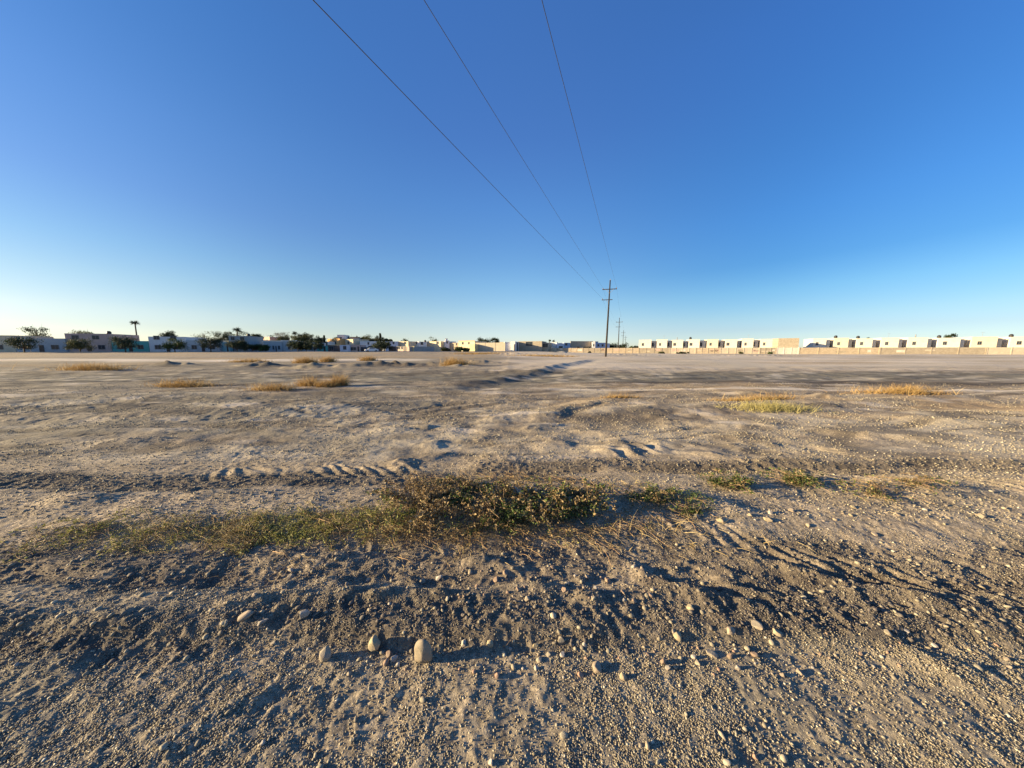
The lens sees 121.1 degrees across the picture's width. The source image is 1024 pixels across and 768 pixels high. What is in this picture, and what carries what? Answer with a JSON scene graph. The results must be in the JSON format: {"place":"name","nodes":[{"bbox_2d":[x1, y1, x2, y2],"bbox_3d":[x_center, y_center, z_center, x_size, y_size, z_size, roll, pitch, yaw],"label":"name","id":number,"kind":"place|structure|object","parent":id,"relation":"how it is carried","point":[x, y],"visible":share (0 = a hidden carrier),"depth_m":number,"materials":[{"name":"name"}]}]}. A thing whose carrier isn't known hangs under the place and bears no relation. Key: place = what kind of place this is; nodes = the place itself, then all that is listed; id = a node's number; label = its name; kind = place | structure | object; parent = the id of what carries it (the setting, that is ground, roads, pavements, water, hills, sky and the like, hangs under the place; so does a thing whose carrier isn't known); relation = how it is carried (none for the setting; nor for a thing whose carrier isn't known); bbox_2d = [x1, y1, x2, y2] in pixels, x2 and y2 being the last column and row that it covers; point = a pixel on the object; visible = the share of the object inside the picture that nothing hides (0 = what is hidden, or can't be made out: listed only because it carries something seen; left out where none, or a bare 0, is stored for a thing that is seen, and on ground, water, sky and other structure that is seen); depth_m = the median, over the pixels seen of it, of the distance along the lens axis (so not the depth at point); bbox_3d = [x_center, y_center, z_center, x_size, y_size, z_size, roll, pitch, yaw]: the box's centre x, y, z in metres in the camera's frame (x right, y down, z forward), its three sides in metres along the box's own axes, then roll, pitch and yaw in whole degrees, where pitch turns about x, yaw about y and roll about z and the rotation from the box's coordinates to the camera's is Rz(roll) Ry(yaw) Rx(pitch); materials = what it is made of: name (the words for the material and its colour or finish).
{"place":"outdoors","nodes":[
{"label":"outdoors","id":0,"kind":"place"},
{"bbox_2d":[210,548,318,581],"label":"dry grass","id":1,"kind":"structure","parent":0,"point":[285,564],"depth_m":2.06,"materials":[{"name":"plant"}]},
{"bbox_2d":[346,515,455,551],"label":"dry grass","id":2,"kind":"structure","parent":0,"point":[385,530],"depth_m":2.41,"materials":[{"name":"plant"}]},
{"bbox_2d":[0,350,1023,767],"bbox_3d":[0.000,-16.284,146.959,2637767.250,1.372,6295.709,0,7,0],"label":"ground","id":3,"kind":"structure","parent":0,"point":[412,378],"depth_m":2.36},
{"bbox_2d":[2,335,43,352],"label":"tree","id":4,"kind":"object","parent":3,"relation":"on","point":[14,341],"visible":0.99,"depth_m":77.16,"materials":[{"name":"green plant"}]},
{"bbox_2d":[0,335,53,351],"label":"house","id":5,"kind":"structure","parent":3,"relation":"on","point":[4,348],"depth_m":83.02,"materials":[{"name":"paint"}]},
{"bbox_2d":[16,324,51,336],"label":"tree","id":6,"kind":"object","parent":3,"relation":"on","point":[33,331],"visible":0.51,"depth_m":102.63,"materials":[{"name":"green plant"}]},
{"bbox_2d":[16,338,68,351],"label":"house","id":7,"kind":"structure","parent":3,"relation":"on","point":[52,344],"depth_m":84.95,"materials":[{"name":"paint"}]},
{"bbox_2d":[12,361,143,371],"bbox_3d":[-32.458,-1.420,22.126,8.967,0.878,2.634,0,7,0],"label":"grass tuft","id":8,"kind":"object","parent":3,"relation":"on","point":[79,367],"visible":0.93,"depth_m":21.79,"materials":[{"name":"plant"}]},
{"bbox_2d":[63,337,96,351],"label":"tree","id":9,"kind":"object","parent":3,"relation":"on","point":[75,343],"visible":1,"depth_m":80.63,"materials":[{"name":"green plant"}]},
{"bbox_2d":[64,331,139,351],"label":"house","id":10,"kind":"structure","parent":3,"relation":"on","point":[100,342],"depth_m":87.84,"materials":[{"name":"paint"}]},
{"bbox_2d":[106,335,139,351],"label":"tree","id":11,"kind":"object","parent":3,"relation":"on","point":[124,343],"visible":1,"depth_m":82.33,"materials":[{"name":"green plant"}]},
{"bbox_2d":[111,341,149,351],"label":"house","id":12,"kind":"structure","parent":3,"relation":"on","point":[144,346],"depth_m":89.74,"materials":[{"name":"paint"}]},
{"bbox_2d":[0,502,264,565],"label":"weed patch","id":13,"kind":"object","parent":3,"relation":"on","point":[100,525],"visible":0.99,"depth_m":2.35,"materials":[{"name":"green plant"}]},
{"bbox_2d":[159,338,189,351],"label":"tree","id":14,"kind":"object","parent":3,"relation":"on","point":[174,345],"visible":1,"depth_m":84.61,"materials":[{"name":"green plant"}]},
{"bbox_2d":[148,336,206,351],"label":"house","id":15,"kind":"structure","parent":3,"relation":"on","point":[155,342],"depth_m":90.96,"materials":[{"name":"paint"}]},
{"bbox_2d":[32,507,327,556],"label":"grass","id":16,"kind":"structure","parent":3,"relation":"on","point":[143,535],"depth_m":2.40,"materials":[{"name":"plant"}]},
{"bbox_2d":[132,376,238,387],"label":"grass tuft","id":17,"kind":"object","parent":3,"relation":"on","point":[174,384],"visible":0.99,"depth_m":12.23,"materials":[{"name":"plant"}]},
{"bbox_2d":[186,340,226,351],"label":"house","id":18,"kind":"structure","parent":3,"relation":"on","point":[193,346],"depth_m":92.89,"materials":[{"name":"paint"}]},
{"bbox_2d":[195,336,222,351],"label":"tree","id":19,"kind":"object","parent":3,"relation":"on","point":[204,343],"visible":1,"depth_m":87.00,"materials":[{"name":"green plant"}]},
{"bbox_2d":[187,512,286,556],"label":"dry grass","id":20,"kind":"structure","parent":3,"relation":"on","point":[230,535],"depth_m":2.36,"materials":[{"name":"plant"}]},
{"bbox_2d":[224,339,250,351],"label":"tree","id":21,"kind":"object","parent":3,"relation":"on","point":[240,345],"visible":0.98,"depth_m":92.94,"materials":[{"name":"green plant"}]},
{"bbox_2d":[237,610,253,621],"bbox_3d":[-1.501,1.306,1.629,0.086,0.034,0.052,-19,6,-13],"label":"stone","id":22,"kind":"object","parent":3,"relation":"on","point":[245,615],"visible":1,"depth_m":1.62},
{"bbox_2d":[228,333,263,351],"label":"house","id":23,"kind":"structure","parent":3,"relation":"on","point":[249,339],"depth_m":98.50,"materials":[{"name":"paint"}]},
{"bbox_2d":[225,358,275,362],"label":"grass tuft","id":24,"kind":"object","parent":3,"relation":"on","point":[247,360],"visible":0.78,"depth_m":35.60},
{"bbox_2d":[169,499,337,546],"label":"grass","id":25,"kind":"structure","parent":3,"relation":"on","point":[256,520],"depth_m":2.53,"materials":[{"name":"plant"}]},
{"bbox_2d":[0,351,521,352],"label":"kerb","id":26,"kind":"structure","parent":3,"relation":"on","point":[366,351],"depth_m":103.14,"materials":[{"name":"concrete"}]},
{"bbox_2d":[262,341,282,351],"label":"house","id":27,"kind":"structure","parent":3,"relation":"on","point":[275,346],"depth_m":100.95,"materials":[{"name":"paint"}]},
{"bbox_2d":[235,380,312,391],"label":"grass tuft","id":28,"kind":"object","parent":3,"relation":"on","point":[268,388],"visible":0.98,"depth_m":10.48,"materials":[{"name":"plant"}]},
{"bbox_2d":[285,340,303,351],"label":"tree","id":29,"kind":"object","parent":3,"relation":"on","point":[292,344],"visible":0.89,"depth_m":95.94,"materials":[{"name":"green plant"}]},
{"bbox_2d":[180,498,412,560],"bbox_3d":[-1.818,1.201,2.448,1.994,0.130,0.746,-1,7,-6],"label":"weed patch","id":30,"kind":"object","parent":3,"relation":"on","point":[265,534],"visible":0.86,"depth_m":2.41,"materials":[{"name":"green plant"}]},
{"bbox_2d":[289,354,325,362],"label":"grass tuft","id":31,"kind":"object","parent":3,"relation":"on","point":[303,360],"visible":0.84,"depth_m":33.13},
{"bbox_2d":[294,375,326,386],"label":"grass tuft","id":32,"kind":"object","parent":3,"relation":"on","point":[305,382],"visible":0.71,"depth_m":11.73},
{"bbox_2d":[303,340,324,351],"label":"tree","id":33,"kind":"object","parent":3,"relation":"on","point":[319,345],"visible":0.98,"depth_m":96.61,"materials":[{"name":"green plant"}]},
{"bbox_2d":[262,502,387,543],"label":"grass","id":34,"kind":"structure","parent":3,"relation":"on","point":[319,519],"depth_m":2.53,"materials":[{"name":"plant"}]},
{"bbox_2d":[319,645,331,661],"bbox_3d":[-0.946,1.373,1.464,0.056,0.074,0.045,-4,-2,13],"label":"stone","id":35,"kind":"object","parent":3,"relation":"on","point":[325,653],"visible":0.99,"depth_m":1.46,"materials":[{"name":"stone"}]},
{"bbox_2d":[310,377,342,387],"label":"grass tuft","id":36,"kind":"object","parent":3,"relation":"on","point":[325,384],"visible":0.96,"depth_m":11.48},
{"bbox_2d":[318,372,355,386],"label":"grass tuft","id":37,"kind":"object","parent":3,"relation":"on","point":[344,382],"visible":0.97,"depth_m":11.73,"materials":[{"name":"plant"}]},
{"bbox_2d":[299,507,378,540],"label":"dry grass","id":38,"kind":"structure","parent":3,"relation":"on","point":[337,526],"depth_m":2.44,"materials":[{"name":"plant"}]},
{"bbox_2d":[345,339,368,344],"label":"house","id":39,"kind":"structure","parent":3,"relation":"on","point":[352,341],"depth_m":127.83,"materials":[{"name":"paint"}]},
{"bbox_2d":[368,635,379,651],"bbox_3d":[-0.719,1.363,1.515,0.064,0.089,0.051,8,9,7],"label":"stone","id":40,"kind":"object","parent":3,"relation":"on","point":[374,644],"visible":1,"depth_m":1.50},
{"bbox_2d":[371,340,391,351],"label":"tree","id":41,"kind":"object","parent":3,"relation":"on","point":[385,345],"visible":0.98,"depth_m":102.20,"materials":[{"name":"green plant"}]},
{"bbox_2d":[331,495,477,550],"bbox_3d":[-0.938,1.144,2.487,1.320,0.188,0.692,0,7,0],"label":"weed patch","id":42,"kind":"object","parent":3,"relation":"on","point":[393,520],"visible":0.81,"depth_m":2.46,"materials":[{"name":"green plant"}]},
{"bbox_2d":[398,341,415,346],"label":"house","id":43,"kind":"structure","parent":3,"relation":"on","point":[408,343],"depth_m":130.55,"materials":[{"name":"paint"}]},
{"bbox_2d":[414,639,431,662],"bbox_3d":[-0.444,1.344,1.457,0.089,0.122,0.062,0,1,4],"label":"stone","id":44,"kind":"object","parent":3,"relation":"on","point":[422,651],"visible":1,"depth_m":1.44,"materials":[{"name":"stone"}]},
{"bbox_2d":[427,341,443,350],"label":"house","id":45,"kind":"structure","parent":3,"relation":"on","point":[437,345],"depth_m":134.50,"materials":[{"name":"paint"}]},
{"bbox_2d":[383,546,508,578],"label":"dry grass","id":46,"kind":"structure","parent":3,"relation":"on","point":[447,557],"depth_m":2.13,"materials":[{"name":"plant"}]},
{"bbox_2d":[434,355,472,365],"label":"grass tuft","id":47,"kind":"object","parent":3,"relation":"on","point":[453,362],"visible":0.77,"depth_m":26.05,"materials":[{"name":"plant"}]},
{"bbox_2d":[365,470,544,539],"bbox_3d":[-0.505,1.076,2.738,1.813,0.249,1.060,0,7,0],"label":"weed patch","id":48,"kind":"object","parent":3,"relation":"on","point":[443,493],"visible":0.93,"depth_m":2.66,"materials":[{"name":"green plant"}]},
{"bbox_2d":[390,517,525,555],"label":"dry grass","id":49,"kind":"structure","parent":3,"relation":"on","point":[450,527],"depth_m":2.38,"materials":[{"name":"plant"}]},
{"bbox_2d":[459,340,486,347],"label":"house","id":50,"kind":"structure","parent":3,"relation":"on","point":[464,344],"depth_m":125.44,"materials":[{"name":"paint"}]},
{"bbox_2d":[475,342,504,350],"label":"boundary wall","id":51,"kind":"structure","parent":3,"relation":"on","point":[494,346],"depth_m":113.16,"materials":[{"name":"concrete"}]},
{"bbox_2d":[319,504,690,566],"bbox_3d":[0.061,1.202,2.412,3.068,0.138,0.802,0,7,0],"label":"weed patch","id":52,"kind":"object","parent":3,"relation":"on","point":[522,533],"visible":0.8,"depth_m":2.36,"materials":[{"name":"green plant"}]},
{"bbox_2d":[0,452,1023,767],"bbox_3d":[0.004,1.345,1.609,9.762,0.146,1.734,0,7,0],"label":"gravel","id":53,"kind":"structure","parent":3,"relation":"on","point":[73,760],"depth_m":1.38,"materials":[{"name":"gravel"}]},
{"bbox_2d":[0,381,1023,521],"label":"gravel","id":54,"kind":"structure","parent":3,"relation":"on","point":[616,504],"depth_m":4.01,"materials":[{"name":"gravel"}]},
{"bbox_2d":[444,476,617,537],"bbox_3d":[0.173,1.077,2.656,1.598,0.253,0.927,0,7,0],"label":"weed patch","id":55,"kind":"object","parent":3,"relation":"on","point":[565,503],"visible":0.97,"depth_m":2.59,"materials":[{"name":"green plant"}]},
{"bbox_2d":[518,341,546,351],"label":"building","id":56,"kind":"structure","parent":3,"relation":"on","point":[530,345],"depth_m":124.22,"materials":[{"name":"paint"}]},
{"bbox_2d":[381,464,684,501],"bbox_3d":[0.130,1.087,3.240,3.207,0.147,0.917,0,7,4],"label":"weed patch","id":57,"kind":"object","parent":3,"relation":"on","point":[542,477],"visible":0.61,"depth_m":3.25,"materials":[{"name":"green plant"}]},
{"bbox_2d":[559,348,582,352],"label":"boundary wall","id":58,"kind":"structure","parent":3,"relation":"on","point":[577,350],"depth_m":123.67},
{"bbox_2d":[570,341,592,347],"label":"building","id":59,"kind":"structure","parent":3,"relation":"on","point":[580,344],"depth_m":133.40,"materials":[{"name":"metal"}]},
{"bbox_2d":[583,348,604,352],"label":"boundary wall","id":60,"kind":"structure","parent":3,"relation":"on","point":[595,350],"depth_m":121.47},
{"bbox_2d":[592,661,600,673],"bbox_3d":[0.416,1.393,1.421,0.044,0.039,0.044,2,7,15],"label":"stone","id":61,"kind":"object","parent":3,"relation":"on","point":[596,665],"visible":1,"depth_m":1.41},
{"bbox_2d":[538,511,672,553],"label":"dry grass","id":62,"kind":"structure","parent":3,"relation":"on","point":[594,537],"depth_m":2.34,"materials":[{"name":"plant"}]},
{"bbox_2d":[602,279,616,356],"bbox_3d":[18.182,-12.101,54.898,2.600,15.120,0.402,4,8,21],"label":"utility pole","id":63,"kind":"object","parent":3,"relation":"on","point":[609,299],"visible":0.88,"depth_m":54.73,"materials":[{"name":"brown wood"}]},
{"bbox_2d":[313,0,623,339],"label":"power line","id":64,"kind":"object","parent":63,"relation":"attached to","point":[420,110],"visible":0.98,"depth_m":6.18,"materials":[{"name":"metal"}]},
{"bbox_2d":[424,0,622,335],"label":"power line","id":65,"kind":"object","parent":63,"relation":"attached to","point":[492,110],"visible":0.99,"depth_m":9.06,"materials":[{"name":"metal"}]},
{"bbox_2d":[542,1,623,327],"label":"power line","id":66,"kind":"object","parent":63,"relation":"attached to","point":[570,110],"visible":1,"depth_m":8.98,"materials":[{"name":"metal"}]},
{"bbox_2d":[607,348,638,352],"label":"boundary wall","id":67,"kind":"structure","parent":3,"relation":"on","point":[622,350],"depth_m":118.68,"materials":[{"name":"concrete"}]},
{"bbox_2d":[582,496,700,547],"bbox_3d":[1.155,1.192,2.515,1.088,0.122,0.666,-5,8,-35],"label":"weed clump","id":68,"kind":"object","parent":3,"relation":"on","point":[630,515],"visible":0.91,"depth_m":2.56,"materials":[{"name":"green plant"}]},
{"bbox_2d":[639,340,655,347],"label":"row house","id":69,"kind":"structure","parent":3,"relation":"on","point":[647,344],"depth_m":138.23,"materials":[{"name":"paint"}]},
{"bbox_2d":[638,348,669,353],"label":"boundary wall","id":70,"kind":"structure","parent":3,"relation":"on","point":[653,350],"depth_m":115.77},
{"bbox_2d":[656,339,671,347],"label":"row house","id":71,"kind":"structure","parent":3,"relation":"on","point":[662,343],"depth_m":136.48,"materials":[{"name":"paint"}]},
{"bbox_2d":[615,481,713,508],"bbox_3d":[1.460,1.086,2.826,0.883,0.124,0.544,0,7,0],"label":"weed clump","id":72,"kind":"object","parent":3,"relation":"on","point":[657,495],"visible":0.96,"depth_m":2.81,"materials":[{"name":"green plant"}]},
{"bbox_2d":[596,508,734,543],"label":"dry grass","id":73,"kind":"structure","parent":3,"relation":"on","point":[676,529],"depth_m":2.44,"materials":[{"name":"plant"}]},
{"bbox_2d":[671,337,687,347],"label":"row house","id":74,"kind":"structure","parent":3,"relation":"on","point":[679,344],"depth_m":134.82,"materials":[{"name":"paint"}]},
{"bbox_2d":[669,348,695,353],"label":"boundary wall","id":75,"kind":"structure","parent":3,"relation":"on","point":[675,350],"depth_m":113.13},
{"bbox_2d":[663,497,718,518],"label":"weed clump","id":76,"kind":"object","parent":3,"relation":"on","point":[687,510],"visible":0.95,"depth_m":2.64,"materials":[{"name":"green plant"}]},
{"bbox_2d":[687,337,705,347],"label":"row house","id":77,"kind":"structure","parent":3,"relation":"on","point":[695,343],"depth_m":133.18,"materials":[{"name":"paint"}]},
{"bbox_2d":[695,348,720,353],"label":"boundary wall","id":78,"kind":"structure","parent":3,"relation":"on","point":[707,350],"depth_m":111.06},
{"bbox_2d":[705,339,723,347],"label":"row house","id":79,"kind":"structure","parent":3,"relation":"on","point":[714,343],"depth_m":131.33,"materials":[{"name":"paint"}]},
{"bbox_2d":[696,466,765,496],"bbox_3d":[2.352,1.040,3.171,0.642,0.156,0.593,-5,8,-36],"label":"weed clump","id":80,"kind":"object","parent":3,"relation":"on","point":[735,481],"visible":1,"depth_m":3.10,"materials":[{"name":"green plant"}]},
{"bbox_2d":[723,339,739,347],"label":"row house","id":81,"kind":"structure","parent":3,"relation":"on","point":[731,343],"depth_m":129.39,"materials":[{"name":"paint"}]},
{"bbox_2d":[700,396,773,401],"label":"grass tuft","id":82,"kind":"object","parent":3,"relation":"on","point":[737,399],"visible":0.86,"depth_m":8.32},
{"bbox_2d":[720,348,759,353],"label":"boundary wall","id":83,"kind":"structure","parent":3,"relation":"on","point":[737,350],"depth_m":108.43,"materials":[{"name":"concrete"}]},
{"bbox_2d":[737,335,757,347],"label":"row house","id":84,"kind":"structure","parent":3,"relation":"on","point":[748,343],"depth_m":128.04,"materials":[{"name":"paint"}]},
{"bbox_2d":[756,339,772,347],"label":"row house","id":85,"kind":"structure","parent":3,"relation":"on","point":[764,343],"depth_m":126.03,"materials":[{"name":"paint"}]},
{"bbox_2d":[723,392,812,399],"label":"grass tuft","id":86,"kind":"object","parent":3,"relation":"on","point":[775,396],"visible":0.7,"depth_m":8.65,"materials":[{"name":"plant"}]},
{"bbox_2d":[759,348,776,353],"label":"boundary wall","id":87,"kind":"structure","parent":3,"relation":"on","point":[766,350],"depth_m":106.27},
{"bbox_2d":[715,397,833,413],"bbox_3d":[6.389,0.502,7.057,2.748,0.315,1.224,0,7,0],"label":"grass tuft","id":88,"kind":"object","parent":3,"relation":"on","point":[774,406],"visible":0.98,"depth_m":7.01,"materials":[{"name":"plant"}]},
{"bbox_2d":[772,338,798,347],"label":"building","id":89,"kind":"structure","parent":3,"relation":"on","point":[785,342],"depth_m":119.18,"materials":[{"name":"paint"}]},
{"bbox_2d":[776,347,798,353],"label":"boundary wall","id":90,"kind":"structure","parent":3,"relation":"on","point":[791,350],"depth_m":104.71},
{"bbox_2d":[755,467,858,492],"bbox_3d":[3.219,1.036,3.209,0.834,0.155,0.554,0,7,0],"label":"weed clump","id":91,"kind":"object","parent":3,"relation":"on","point":[795,477],"visible":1,"depth_m":3.18,"materials":[{"name":"green plant"}]},
{"bbox_2d":[803,338,829,347],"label":"row house","id":92,"kind":"structure","parent":3,"relation":"on","point":[817,343],"depth_m":121.86,"materials":[{"name":"paint"}]},
{"bbox_2d":[826,335,851,347],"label":"row house","id":93,"kind":"structure","parent":3,"relation":"on","point":[835,342],"depth_m":119.87,"materials":[{"name":"paint"}]},
{"bbox_2d":[799,347,880,353],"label":"boundary wall","id":94,"kind":"structure","parent":3,"relation":"on","point":[838,350],"depth_m":100.98,"materials":[{"name":"concrete"}]},
{"bbox_2d":[851,336,875,347],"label":"row house","id":95,"kind":"structure","parent":3,"relation":"on","point":[858,341],"depth_m":117.88,"materials":[{"name":"paint"}]},
{"bbox_2d":[873,337,902,347],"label":"row house","id":96,"kind":"structure","parent":3,"relation":"on","point":[888,342],"depth_m":115.86,"materials":[{"name":"paint"}]},
{"bbox_2d":[833,472,957,503],"bbox_3d":[3.974,1.044,2.983,1.277,0.185,0.582,-2,7,-19],"label":"weed clump","id":97,"kind":"object","parent":3,"relation":"on","point":[874,491],"visible":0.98,"depth_m":2.98,"materials":[{"name":"green plant"}]},
{"bbox_2d":[837,383,964,394],"bbox_3d":[13.736,0.164,10.371,4.888,0.482,1.639,0,7,0],"label":"grass tuft","id":98,"kind":"object","parent":3,"relation":"on","point":[914,391],"visible":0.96,"depth_m":10.26,"materials":[{"name":"plant"}]},
{"bbox_2d":[899,334,931,346],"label":"row house","id":99,"kind":"structure","parent":3,"relation":"on","point":[915,341],"depth_m":113.67,"materials":[{"name":"paint"}]},
{"bbox_2d":[880,347,986,353],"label":"boundary wall","id":100,"kind":"structure","parent":3,"relation":"on","point":[940,350],"depth_m":94.80,"materials":[{"name":"concrete"}]},
{"bbox_2d":[928,335,964,346],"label":"row house","id":101,"kind":"structure","parent":3,"relation":"on","point":[938,341],"depth_m":111.37,"materials":[{"name":"paint"}]},
{"bbox_2d":[958,332,1002,346],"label":"row house","id":102,"kind":"structure","parent":3,"relation":"on","point":[983,342],"depth_m":108.83,"materials":[{"name":"paint"}]},
{"bbox_2d":[986,347,1023,354],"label":"boundary wall","id":103,"kind":"structure","parent":3,"relation":"on","point":[1005,350],"depth_m":90.65,"materials":[{"name":"concrete"}]},
{"bbox_2d":[998,334,1023,346],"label":"row house","id":104,"kind":"structure","parent":3,"relation":"on","point":[1011,340],"depth_m":107.02,"materials":[{"name":"paint"}]},
{"bbox_2d":[0,0,1023,349],"label":"sky","id":105,"kind":"structure","parent":0,"point":[758,169],"materials":[{"name":"blue"}]},
{"bbox_2d":[471,506,573,535],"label":"dry grass","id":106,"kind":"structure","parent":0,"point":[522,522],"depth_m":2.49,"materials":[{"name":"plant"}]},
{"bbox_2d":[467,470,615,484],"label":"dry grass","id":107,"kind":"structure","parent":0,"point":[513,479],"depth_m":3.36,"materials":[{"name":"plant"}]},
{"bbox_2d":[610,532,817,559],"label":"dry grass","id":108,"kind":"structure","parent":0,"point":[700,543],"depth_m":2.29,"materials":[{"name":"plant"}]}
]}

